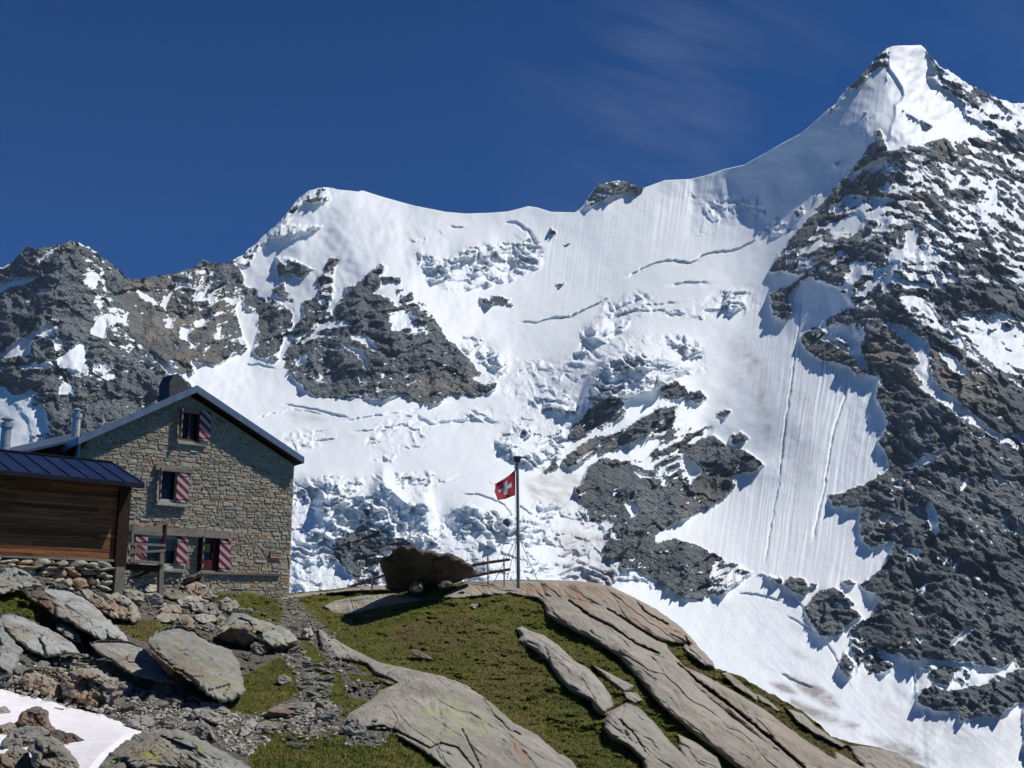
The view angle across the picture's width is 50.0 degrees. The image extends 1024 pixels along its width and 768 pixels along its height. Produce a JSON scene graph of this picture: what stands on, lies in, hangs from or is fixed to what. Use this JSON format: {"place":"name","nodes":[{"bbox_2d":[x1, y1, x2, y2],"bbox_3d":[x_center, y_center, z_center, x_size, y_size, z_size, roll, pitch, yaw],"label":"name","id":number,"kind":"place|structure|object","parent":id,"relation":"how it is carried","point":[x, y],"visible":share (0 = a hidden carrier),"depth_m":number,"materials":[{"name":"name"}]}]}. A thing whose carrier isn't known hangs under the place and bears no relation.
{"place":"outdoors","nodes":[
{"label":"outdoors","id":0,"kind":"place"},
{"bbox_2d":[0,240,245,447],"bbox_3d":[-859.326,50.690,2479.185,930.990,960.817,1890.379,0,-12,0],"label":"rock ridge","id":1,"kind":"object","parent":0,"point":[97,339],"visible":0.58,"depth_m":2271.14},
{"bbox_2d":[0,577,388,755],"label":"gravel","id":2,"kind":"structure","parent":0,"point":[135,698],"depth_m":20.39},
{"bbox_2d":[15,665,26,673],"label":"loose stone","id":3,"kind":"object","parent":2,"relation":"on","point":[22,668],"visible":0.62,"depth_m":19.86,"materials":[{"name":"stone"}]},
{"bbox_2d":[70,663,87,665],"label":"loose stone","id":4,"kind":"object","parent":2,"relation":"on","point":[80,664],"visible":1,"depth_m":21.89,"materials":[{"name":"grey stone"}]},
{"bbox_2d":[99,667,111,672],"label":"loose stone","id":5,"kind":"object","parent":2,"relation":"on","point":[106,669],"visible":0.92,"depth_m":22.48,"materials":[{"name":"stone"}]},
{"bbox_2d":[163,720,177,724],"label":"loose stone","id":6,"kind":"object","parent":2,"relation":"on","point":[170,722],"visible":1,"depth_m":17.93,"materials":[{"name":"grey stone"}]},
{"bbox_2d":[190,603,203,611],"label":"boulder","id":7,"kind":"object","parent":2,"relation":"on","point":[197,607],"visible":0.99,"depth_m":36.00,"materials":[{"name":"grey stone"}]},
{"bbox_2d":[269,700,315,713],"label":"boulder","id":8,"kind":"object","parent":2,"relation":"on","point":[282,708],"visible":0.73,"depth_m":21.69,"materials":[{"name":"beige stone"}]},
{"bbox_2d":[287,646,299,653],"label":"loose stone","id":9,"kind":"object","parent":2,"relation":"on","point":[293,650],"visible":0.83,"depth_m":32.63,"materials":[{"name":"grey stone"}]},
{"bbox_2d":[315,702,323,707],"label":"loose stone","id":10,"kind":"object","parent":2,"relation":"on","point":[319,704],"visible":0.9,"depth_m":22.20,"materials":[{"name":"beige stone"}]},
{"bbox_2d":[314,713,330,719],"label":"loose stone","id":11,"kind":"object","parent":2,"relation":"on","point":[321,716],"visible":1,"depth_m":20.26,"materials":[{"name":"stone"}]},
{"bbox_2d":[0,562,924,767],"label":"ground","id":12,"kind":"structure","parent":0,"point":[444,721],"depth_m":31.96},
{"bbox_2d":[0,706,10,713],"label":"boulder","id":13,"kind":"object","parent":12,"relation":"on","point":[4,709],"visible":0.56,"depth_m":16.78,"materials":[{"name":"grey stone"}]},
{"bbox_2d":[0,676,13,687],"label":"boulder","id":14,"kind":"object","parent":12,"relation":"on","point":[9,682],"visible":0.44,"depth_m":18.86,"materials":[{"name":"grey stone"}]},
{"bbox_2d":[0,576,18,594],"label":"boulder","id":15,"kind":"object","parent":12,"relation":"on","point":[6,586],"visible":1,"depth_m":26.55,"materials":[{"name":"grey stone"}]},
{"bbox_2d":[0,722,19,734],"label":"boulder","id":16,"kind":"object","parent":12,"relation":"on","point":[6,728],"visible":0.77,"depth_m":15.62,"materials":[{"name":"beige stone"}]},
{"bbox_2d":[0,627,23,678],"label":"boulder","id":17,"kind":"object","parent":12,"relation":"on","point":[11,651],"visible":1,"depth_m":19.42,"materials":[{"name":"grey stone"}]},
{"bbox_2d":[0,745,33,767],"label":"boulder","id":18,"kind":"object","parent":12,"relation":"on","point":[16,756],"visible":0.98,"depth_m":13.23,"materials":[{"name":"beige stone"}]},
{"bbox_2d":[0,567,43,588],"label":"boulder","id":19,"kind":"object","parent":12,"relation":"on","point":[18,578],"visible":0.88,"depth_m":27.64,"materials":[{"name":"grey stone"}]},
{"bbox_2d":[0,725,49,748],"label":"boulder","id":20,"kind":"object","parent":12,"relation":"on","point":[25,735],"visible":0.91,"depth_m":14.94,"materials":[{"name":"grey stone"}]},
{"bbox_2d":[19,657,32,666],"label":"loose stone","id":21,"kind":"object","parent":12,"relation":"on","point":[24,660],"visible":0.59,"depth_m":20.53,"materials":[{"name":"stone"}]},
{"bbox_2d":[16,706,55,730],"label":"boulder","id":22,"kind":"object","parent":12,"relation":"on","point":[36,716],"visible":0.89,"depth_m":15.99,"materials":[{"name":"brown stone"}]},
{"bbox_2d":[0,613,78,657],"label":"boulder","id":23,"kind":"object","parent":12,"relation":"on","point":[35,638],"visible":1,"depth_m":21.90,"materials":[{"name":"grey stone"}]},
{"bbox_2d":[21,672,61,698],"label":"boulder","id":24,"kind":"object","parent":12,"relation":"on","point":[44,684],"visible":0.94,"depth_m":19.06,"materials":[{"name":"beige stone"}]},
{"bbox_2d":[35,661,49,667],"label":"loose stone","id":25,"kind":"object","parent":12,"relation":"on","point":[42,663],"visible":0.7,"depth_m":21.06,"materials":[{"name":"stone"}]},
{"bbox_2d":[56,624,81,642],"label":"boulder","id":26,"kind":"object","parent":12,"relation":"on","point":[69,631],"visible":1,"depth_m":25.13,"materials":[{"name":"grey stone"}]},
{"bbox_2d":[0,688,141,767],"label":"old snow","id":27,"kind":"structure","parent":12,"relation":"on","point":[102,735],"depth_m":16.56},
{"bbox_2d":[27,736,78,767],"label":"boulder","id":28,"kind":"object","parent":27,"relation":"on","point":[50,752],"visible":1,"depth_m":12.98,"materials":[{"name":"grey stone"}]},
{"bbox_2d":[47,729,83,744],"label":"boulder","id":29,"kind":"object","parent":27,"relation":"on","point":[64,737],"visible":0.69,"depth_m":15.29,"materials":[{"name":"brown stone"}]},
{"bbox_2d":[0,449,144,594],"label":"wooden shed","id":30,"kind":"structure","parent":12,"relation":"on","point":[64,520],"depth_m":31.97,"materials":[{"name":"brown wood"}]},
{"bbox_2d":[0,416,13,449],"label":"metal flue","id":31,"kind":"object","parent":30,"relation":"attached to","point":[6,425],"visible":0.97,"depth_m":38.26,"materials":[{"name":"silver metal"}]},
{"bbox_2d":[41,585,127,640],"bbox_3d":[-10.232,5.522,26.492,1.652,1.413,4.671,8,-15,-34],"label":"boulder","id":32,"kind":"object","parent":12,"relation":"on","point":[79,611],"visible":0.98,"depth_m":25.88,"materials":[{"name":"grey stone"}]},
{"bbox_2d":[60,667,127,706],"bbox_3d":[-7.484,5.405,19.548,1.078,0.682,1.645,0,-12,0],"label":"boulder","id":33,"kind":"object","parent":12,"relation":"on","point":[94,687],"visible":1,"depth_m":19.20,"materials":[{"name":"beige stone"}]},
{"bbox_2d":[79,588,119,618],"bbox_3d":[-10.939,5.854,29.305,0.898,0.813,2.081,10,-15,-38],"label":"boulder","id":34,"kind":"object","parent":12,"relation":"on","point":[99,602],"visible":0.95,"depth_m":28.97,"materials":[{"name":"beige stone"}]},
{"bbox_2d":[108,699,124,706],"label":"loose stone","id":35,"kind":"object","parent":12,"relation":"on","point":[121,702],"visible":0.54,"depth_m":19.39,"materials":[{"name":"beige stone"}]},
{"bbox_2d":[104,592,140,622],"bbox_3d":[-10.652,6.127,30.085,0.984,0.847,1.869,6,-13,-26],"label":"boulder","id":36,"kind":"object","parent":12,"relation":"on","point":[125,607],"visible":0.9,"depth_m":29.85,"materials":[{"name":"beige stone"}]},
{"bbox_2d":[117,677,132,683],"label":"loose stone","id":37,"kind":"object","parent":12,"relation":"on","point":[128,680],"visible":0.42,"depth_m":22.38,"materials":[{"name":"stone"}]},
{"bbox_2d":[119,703,135,712],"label":"loose stone","id":38,"kind":"object","parent":12,"relation":"on","point":[127,707],"visible":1,"depth_m":18.89,"materials":[{"name":"beige stone"}]},
{"bbox_2d":[123,589,144,602],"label":"boulder","id":39,"kind":"object","parent":12,"relation":"on","point":[136,596],"visible":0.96,"depth_m":33.73,"materials":[{"name":"grey stone"}]},
{"bbox_2d":[90,640,178,684],"bbox_3d":[-7.893,5.867,23.112,1.581,0.907,3.120,12,-17,-43],"label":"boulder","id":40,"kind":"object","parent":12,"relation":"on","point":[131,658],"visible":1,"depth_m":22.74,"materials":[{"name":"stone"}]},
{"bbox_2d":[127,715,154,729],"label":"boulder","id":41,"kind":"object","parent":12,"relation":"on","point":[135,721],"visible":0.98,"depth_m":17.38,"materials":[{"name":"grey stone"}]},
{"bbox_2d":[125,522,167,598],"bbox_3d":[-12.292,6.124,36.681,1.475,3.015,1.869,-11,-16,42],"label":"wooden landing","id":42,"kind":"object","parent":12,"relation":"on","point":[158,568],"visible":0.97,"depth_m":36.24,"materials":[{"name":"brown wood"}]},
{"bbox_2d":[137,583,156,592],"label":"boulder","id":43,"kind":"object","parent":12,"relation":"on","point":[146,588],"visible":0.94,"depth_m":36.69,"materials":[{"name":"stone"}]},
{"bbox_2d":[144,694,154,701],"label":"loose stone","id":44,"kind":"object","parent":12,"relation":"on","point":[149,697],"visible":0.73,"depth_m":21.03,"materials":[{"name":"stone"}]},
{"bbox_2d":[145,593,162,604],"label":"boulder","id":45,"kind":"object","parent":12,"relation":"on","point":[154,598],"visible":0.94,"depth_m":35.29,"materials":[{"name":"grey stone"}]},
{"bbox_2d":[10,374,303,597],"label":"stone hut","id":46,"kind":"object","parent":12,"relation":"on","point":[215,475],"visible":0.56,"depth_m":43.78,"materials":[{"name":"stone masonry"},{"name":"grey metal"},{"name":"dark timber"}]},
{"bbox_2d":[71,408,82,436],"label":"metal flue","id":47,"kind":"object","parent":46,"relation":"attached to","point":[77,416],"visible":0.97,"depth_m":43.79,"materials":[{"name":"silver metal"}]},
{"bbox_2d":[146,536,176,565],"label":"window","id":48,"kind":"structure","parent":46,"relation":"in","point":[171,542],"depth_m":42.28,"materials":[{"name":"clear glass"}]},
{"bbox_2d":[157,471,176,501],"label":"window","id":49,"kind":"structure","parent":46,"relation":"in","point":[169,479],"depth_m":42.73,"materials":[{"name":"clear glass"}]},
{"bbox_2d":[178,412,199,441],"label":"window","id":50,"kind":"structure","parent":46,"relation":"in","point":[190,430],"depth_m":43.78,"materials":[{"name":"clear glass"}]},
{"bbox_2d":[203,538,219,570],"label":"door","id":51,"kind":"structure","parent":46,"relation":"in","point":[211,546],"depth_m":43.64,"materials":[{"name":"red paint"}]},
{"bbox_2d":[146,699,168,709],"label":"loose stone","id":52,"kind":"object","parent":12,"relation":"on","point":[161,704],"visible":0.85,"depth_m":20.35,"materials":[{"name":"stone"}]},
{"bbox_2d":[156,613,178,622],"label":"boulder","id":53,"kind":"object","parent":12,"relation":"on","point":[166,617],"visible":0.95,"depth_m":33.06,"materials":[{"name":"grey stone"}]},
{"bbox_2d":[159,604,181,613],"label":"boulder","id":54,"kind":"object","parent":12,"relation":"on","point":[172,609],"visible":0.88,"depth_m":34.51,"materials":[{"name":"beige stone"}]},
{"bbox_2d":[163,588,183,599],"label":"boulder","id":55,"kind":"object","parent":12,"relation":"on","point":[171,593],"visible":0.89,"depth_m":37.21,"materials":[{"name":"stone"}]},
{"bbox_2d":[99,728,249,767],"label":"boulder","id":56,"kind":"object","parent":12,"relation":"on","point":[174,748],"visible":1,"depth_m":10.29,"materials":[{"name":"stone"}]},
{"bbox_2d":[162,698,186,706],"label":"loose stone","id":57,"kind":"object","parent":12,"relation":"on","point":[172,700],"visible":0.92,"depth_m":21.09,"materials":[{"name":"grey stone"}]},
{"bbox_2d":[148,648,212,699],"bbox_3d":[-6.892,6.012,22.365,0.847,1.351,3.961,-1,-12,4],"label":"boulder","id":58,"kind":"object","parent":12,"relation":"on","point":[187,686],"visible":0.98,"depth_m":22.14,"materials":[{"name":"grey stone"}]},
{"bbox_2d":[173,721,198,729],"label":"loose stone","id":59,"kind":"object","parent":12,"relation":"on","point":[191,724],"visible":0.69,"depth_m":17.95,"materials":[{"name":"grey stone"}]},
{"bbox_2d":[177,614,195,628],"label":"boulder","id":60,"kind":"object","parent":12,"relation":"on","point":[186,621],"visible":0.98,"depth_m":33.07,"materials":[{"name":"beige stone"}]},
{"bbox_2d":[179,572,204,589],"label":"boulder","id":61,"kind":"object","parent":12,"relation":"on","point":[197,577],"visible":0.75,"depth_m":39.73,"materials":[{"name":"brown stone"}]},
{"bbox_2d":[177,596,208,608],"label":"boulder","id":62,"kind":"object","parent":12,"relation":"on","point":[185,601],"visible":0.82,"depth_m":36.66,"materials":[{"name":"stone"}]},
{"bbox_2d":[147,624,245,701],"bbox_3d":[-6.691,5.917,23.313,2.084,1.557,5.327,3,-12,-14],"label":"boulder","id":63,"kind":"object","parent":12,"relation":"on","point":[208,668],"visible":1,"depth_m":22.80,"materials":[{"name":"grey stone"}]},
{"bbox_2d":[183,581,217,599],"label":"boulder","id":64,"kind":"object","parent":12,"relation":"on","point":[201,590],"visible":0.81,"depth_m":39.13,"materials":[{"name":"beige stone"}]},
{"bbox_2d":[194,720,216,742],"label":"boulder","id":65,"kind":"object","parent":12,"relation":"on","point":[203,731],"visible":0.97,"depth_m":16.34,"materials":[{"name":"stone"}]},
{"bbox_2d":[195,614,215,623],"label":"boulder","id":66,"kind":"object","parent":12,"relation":"on","point":[204,618],"visible":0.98,"depth_m":34.98,"materials":[{"name":"stone"}]},
{"bbox_2d":[202,622,214,631],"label":"boulder","id":67,"kind":"object","parent":12,"relation":"on","point":[208,627],"visible":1,"depth_m":33.67,"materials":[{"name":"grey stone"}]},
{"bbox_2d":[192,708,225,724],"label":"boulder","id":68,"kind":"object","parent":12,"relation":"on","point":[211,716],"visible":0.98,"depth_m":18.83,"materials":[{"name":"grey stone"}]},
{"bbox_2d":[202,602,220,614],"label":"boulder","id":69,"kind":"object","parent":12,"relation":"on","point":[211,608],"visible":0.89,"depth_m":36.70,"materials":[{"name":"grey stone"}]},
{"bbox_2d":[200,701,230,713],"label":"boulder","id":70,"kind":"object","parent":12,"relation":"on","point":[215,707],"visible":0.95,"depth_m":20.88,"materials":[{"name":"stone"}]},
{"bbox_2d":[216,616,226,626],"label":"boulder","id":71,"kind":"object","parent":12,"relation":"on","point":[220,621],"visible":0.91,"depth_m":35.60,"materials":[{"name":"grey stone"}]},
{"bbox_2d":[219,597,239,612],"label":"boulder","id":72,"kind":"object","parent":12,"relation":"on","point":[228,604],"visible":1,"depth_m":38.27,"materials":[{"name":"stone"}]},
{"bbox_2d":[217,626,257,646],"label":"boulder","id":73,"kind":"object","parent":12,"relation":"on","point":[243,636],"visible":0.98,"depth_m":31.99,"materials":[{"name":"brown stone"}]},
{"bbox_2d":[238,719,256,737],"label":"boulder","id":74,"kind":"object","parent":12,"relation":"on","point":[248,727],"visible":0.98,"depth_m":17.76,"materials":[{"name":"stone"}]},
{"bbox_2d":[245,736,258,740],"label":"loose stone","id":75,"kind":"object","parent":12,"relation":"on","point":[254,738],"visible":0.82,"depth_m":17.27,"materials":[{"name":"grey stone"}]},
{"bbox_2d":[217,611,297,647],"bbox_3d":[-7.698,7.504,33.650,2.428,1.098,3.010,0,-12,0],"label":"boulder","id":76,"kind":"object","parent":12,"relation":"on","point":[269,633],"visible":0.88,"depth_m":33.40,"materials":[{"name":"stone"}]},
{"bbox_2d":[250,640,267,655],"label":"boulder","id":77,"kind":"object","parent":12,"relation":"on","point":[259,647],"visible":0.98,"depth_m":32.06,"materials":[{"name":"stone"}]},
{"bbox_2d":[256,720,278,729],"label":"boulder","id":78,"kind":"object","parent":12,"relation":"on","point":[271,725],"visible":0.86,"depth_m":18.98,"materials":[{"name":"grey stone"}]},
{"bbox_2d":[262,728,272,734],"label":"loose stone","id":79,"kind":"object","parent":12,"relation":"on","point":[267,730],"visible":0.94,"depth_m":18.39,"materials":[{"name":"stone"}]},
{"bbox_2d":[262,640,297,652],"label":"boulder","id":80,"kind":"object","parent":12,"relation":"on","point":[283,647],"visible":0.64,"depth_m":32.66,"materials":[{"name":"grey stone"}]},
{"bbox_2d":[263,711,300,719],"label":"boulder","id":81,"kind":"object","parent":12,"relation":"on","point":[268,715],"visible":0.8,"depth_m":20.55,"materials":[{"name":"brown stone"}]},
{"bbox_2d":[276,674,291,684],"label":"boulder","id":82,"kind":"object","parent":12,"relation":"on","point":[283,679],"visible":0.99,"depth_m":26.32,"materials":[{"name":"grey stone"}]},
{"bbox_2d":[283,724,292,729],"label":"loose stone","id":83,"kind":"object","parent":12,"relation":"on","point":[285,726],"visible":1,"depth_m":19.00,"materials":[{"name":"beige stone"}]},
{"bbox_2d":[286,741,294,746],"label":"loose stone","id":84,"kind":"object","parent":12,"relation":"on","point":[289,743],"visible":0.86,"depth_m":16.76,"materials":[{"name":"beige stone"}]},
{"bbox_2d":[286,737,297,740],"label":"loose stone","id":85,"kind":"object","parent":12,"relation":"on","point":[291,738],"visible":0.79,"depth_m":17.45,"materials":[{"name":"stone"}]},
{"bbox_2d":[292,743,305,748],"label":"loose stone","id":86,"kind":"object","parent":12,"relation":"on","point":[297,745],"visible":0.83,"depth_m":16.63,"materials":[{"name":"grey stone"}]},
{"bbox_2d":[302,628,313,639],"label":"boulder","id":87,"kind":"object","parent":12,"relation":"on","point":[309,635],"visible":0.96,"depth_m":35.80,"materials":[{"name":"stone"}]},
{"bbox_2d":[305,691,320,697],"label":"loose stone","id":88,"kind":"object","parent":12,"relation":"on","point":[312,693],"visible":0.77,"depth_m":23.55,"materials":[{"name":"grey stone"}]},
{"bbox_2d":[317,682,332,685],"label":"loose stone","id":89,"kind":"object","parent":12,"relation":"on","point":[322,683],"visible":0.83,"depth_m":25.52,"materials":[{"name":"grey stone"}]},
{"bbox_2d":[321,676,334,681],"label":"loose stone","id":90,"kind":"object","parent":12,"relation":"on","point":[329,679],"visible":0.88,"depth_m":26.39,"materials":[{"name":"grey stone"}]},
{"bbox_2d":[323,709,335,719],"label":"loose stone","id":91,"kind":"object","parent":12,"relation":"on","point":[331,713],"visible":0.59,"depth_m":20.55,"materials":[{"name":"stone"}]},
{"bbox_2d":[341,717,366,735],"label":"boulder","id":92,"kind":"object","parent":12,"relation":"on","point":[353,726],"visible":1,"depth_m":18.78,"materials":[{"name":"grey stone"}]},
{"bbox_2d":[350,574,384,591],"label":"rail fence","id":93,"kind":"object","parent":12,"relation":"on","point":[366,581],"visible":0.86,"depth_m":45.47,"materials":[{"name":"brown wood"}]},
{"bbox_2d":[373,677,393,683],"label":"boulder","id":94,"kind":"object","parent":12,"relation":"on","point":[385,680],"visible":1,"depth_m":26.30,"materials":[{"name":"grey stone"}]},
{"bbox_2d":[409,581,423,591],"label":"chock stone","id":95,"kind":"object","parent":12,"relation":"on","point":[415,586],"visible":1,"depth_m":41.11,"materials":[{"name":"grey stone"}]},
{"bbox_2d":[379,545,475,591],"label":"overhanging boulder","id":96,"kind":"object","parent":12,"relation":"on","point":[403,568],"visible":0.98,"depth_m":42.35,"materials":[{"name":"stone"}]},
{"bbox_2d":[0,582,860,767],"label":"turf grass","id":97,"kind":"structure","parent":12,"relation":"on","point":[400,756],"depth_m":29.64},
{"bbox_2d":[25,590,54,614],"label":"boulder","id":98,"kind":"object","parent":97,"relation":"on","point":[42,598],"visible":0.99,"depth_m":26.39,"materials":[{"name":"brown stone"}]},
{"bbox_2d":[410,649,433,659],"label":"boulder","id":99,"kind":"object","parent":97,"relation":"on","point":[418,653],"visible":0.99,"depth_m":31.40,"materials":[{"name":"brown stone"}]},
{"bbox_2d":[437,581,452,587],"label":"chock stone","id":100,"kind":"object","parent":12,"relation":"on","point":[444,584],"visible":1,"depth_m":42.19,"materials":[{"name":"grey stone"}]},
{"bbox_2d":[467,555,510,586],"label":"rail fence","id":101,"kind":"object","parent":12,"relation":"on","point":[488,572],"visible":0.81,"depth_m":46.41,"materials":[{"name":"brown wood"}]},
{"bbox_2d":[493,456,538,587],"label":"flagpole","id":102,"kind":"object","parent":12,"relation":"on","point":[517,541],"visible":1,"depth_m":46.16,"materials":[{"name":"metal"}]},
{"bbox_2d":[495,470,514,499],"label":"flag","id":103,"kind":"object","parent":102,"relation":"attached to","point":[504,488],"visible":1,"depth_m":46.12,"materials":[{"name":"fabric"}]},
{"bbox_2d":[0,0,1023,279],"label":"sky","id":104,"kind":"structure","parent":0,"point":[155,137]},
{"bbox_2d":[78,47,1023,767],"bbox_3d":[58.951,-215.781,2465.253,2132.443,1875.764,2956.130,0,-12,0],"label":"glacier","id":105,"kind":"object","parent":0,"point":[660,407],"visible":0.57,"depth_m":2091.72,"materials":[{"name":"snow"}]},
{"bbox_2d":[757,45,1023,710],"bbox_3d":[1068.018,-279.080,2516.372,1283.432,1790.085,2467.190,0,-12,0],"label":"summit peak","id":106,"kind":"structure","parent":0,"point":[894,280],"depth_m":2087.65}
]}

